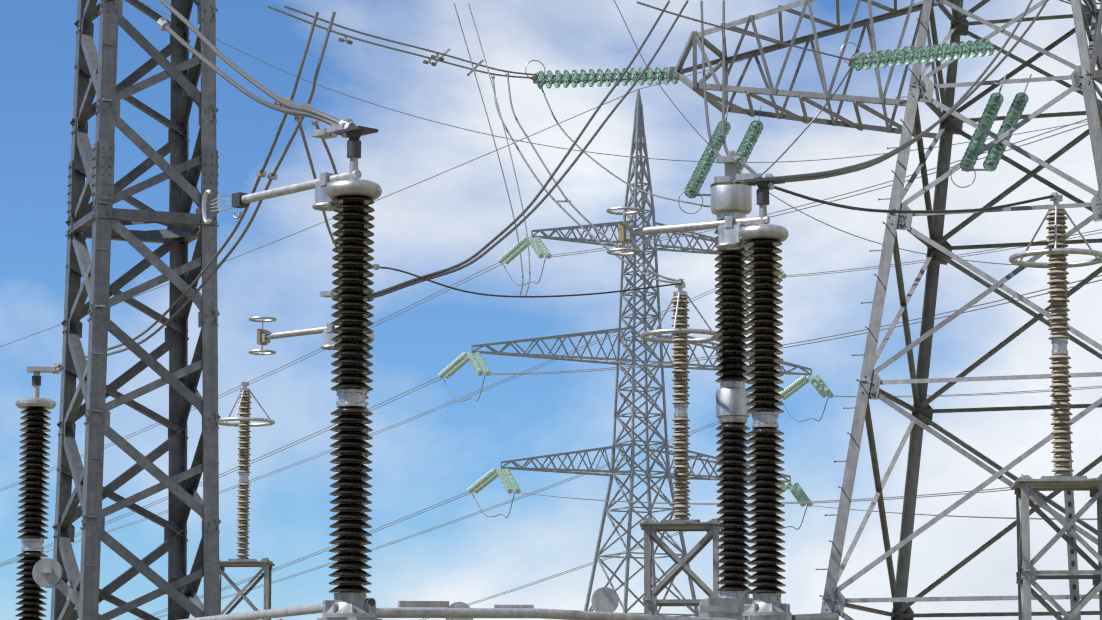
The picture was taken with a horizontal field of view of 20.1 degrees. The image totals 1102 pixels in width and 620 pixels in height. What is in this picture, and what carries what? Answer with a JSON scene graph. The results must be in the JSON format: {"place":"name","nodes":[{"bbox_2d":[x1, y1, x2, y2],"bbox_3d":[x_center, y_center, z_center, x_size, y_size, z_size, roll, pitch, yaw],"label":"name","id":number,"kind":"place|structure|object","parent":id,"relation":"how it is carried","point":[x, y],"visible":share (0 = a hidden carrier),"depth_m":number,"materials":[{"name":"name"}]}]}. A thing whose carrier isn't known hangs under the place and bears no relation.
{"place":"outdoors","nodes":[
{"label":"outdoors","id":0,"kind":"place"},
{"bbox_2d":[0,0,1101,619],"label":"sky","id":1,"kind":"structure","parent":0,"point":[437,223],"materials":[{"name":"blue"}]},
{"bbox_3d":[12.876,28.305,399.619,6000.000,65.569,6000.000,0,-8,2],"label":"ground","id":2,"kind":"structure","parent":0,"visible":0},
{"bbox_2d":[15,366,55,619],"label":"post insulator","id":3,"kind":"object","parent":2,"relation":"on","point":[34,441],"visible":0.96,"depth_m":32.96,"materials":[{"name":"ceramic"}]},
{"bbox_2d":[50,0,220,619],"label":"gantry column","id":4,"kind":"structure","parent":2,"relation":"on","point":[99,220],"depth_m":30.04,"materials":[{"name":"metal"}]},
{"bbox_2d":[218,382,274,619],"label":"arrester","id":5,"kind":"object","parent":2,"relation":"on","point":[244,425],"visible":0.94,"depth_m":51.01,"materials":[{"name":"metal"}]},
{"bbox_2d":[202,123,381,619],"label":"disconnector","id":6,"kind":"object","parent":2,"relation":"on","point":[349,197],"visible":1,"depth_m":23.96,"materials":[{"name":"ceramic"}]},
{"bbox_2d":[248,291,374,596],"bbox_3d":[-2.571,3.210,33.608,1.906,6.876,0.550,-5,-9,30],"label":"disconnector","id":7,"kind":"object","parent":2,"relation":"on","point":[264,336],"visible":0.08,"depth_m":34.14,"materials":[{"name":"metal"}]},
{"bbox_2d":[32,558,838,619],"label":"operating rods","id":8,"kind":"object","parent":2,"relation":"on","point":[47,572],"visible":0.92,"depth_m":25.39,"materials":[{"name":"metal"}]},
{"bbox_2d":[0,1,1101,619],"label":"line conductors","id":9,"kind":"object","parent":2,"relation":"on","point":[806,503],"visible":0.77,"depth_m":174.36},
{"bbox_2d":[438,89,833,616],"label":"distant tower","id":10,"kind":"structure","parent":2,"relation":"on","point":[509,256],"depth_m":177.55,"materials":[{"name":"grey metal"}]},
{"bbox_2d":[639,282,722,614],"bbox_3d":[1.586,3.459,37.636,1.017,7.666,1.017,0,-8,2],"label":"arrester","id":11,"kind":"object","parent":2,"relation":"on","point":[680,331],"visible":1,"depth_m":37.81,"materials":[{"name":"metal"}]},
{"bbox_2d":[606,173,791,619],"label":"disconnector","id":12,"kind":"object","parent":2,"relation":"on","point":[761,237],"visible":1,"depth_m":26.85,"materials":[{"name":"ceramic"}]},
{"bbox_2d":[699,156,752,619],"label":"voltage transformer","id":13,"kind":"object","parent":2,"relation":"on","point":[732,393],"visible":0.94,"depth_m":27.70,"materials":[{"name":"ceramic"}]},
{"bbox_2d":[670,0,1101,619],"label":"terminal tower","id":14,"kind":"structure","parent":2,"relation":"on","point":[1084,84],"depth_m":50.63,"materials":[{"name":"metal"}]},
{"bbox_2d":[51,0,1100,373],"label":"jumpers","id":15,"kind":"object","parent":14,"relation":"attached to","point":[287,106],"visible":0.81,"depth_m":35.91,"materials":[{"name":"metal"}]},
{"bbox_2d":[525,39,1031,213],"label":"tower insulators","id":16,"kind":"object","parent":14,"relation":"hanging from","point":[899,57],"visible":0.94,"depth_m":49.70,"materials":[{"name":"glass"}]},
{"bbox_2d":[1009,195,1101,619],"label":"arrester","id":17,"kind":"object","parent":2,"relation":"on","point":[1063,478],"visible":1,"depth_m":31.82,"materials":[{"name":"metal"}]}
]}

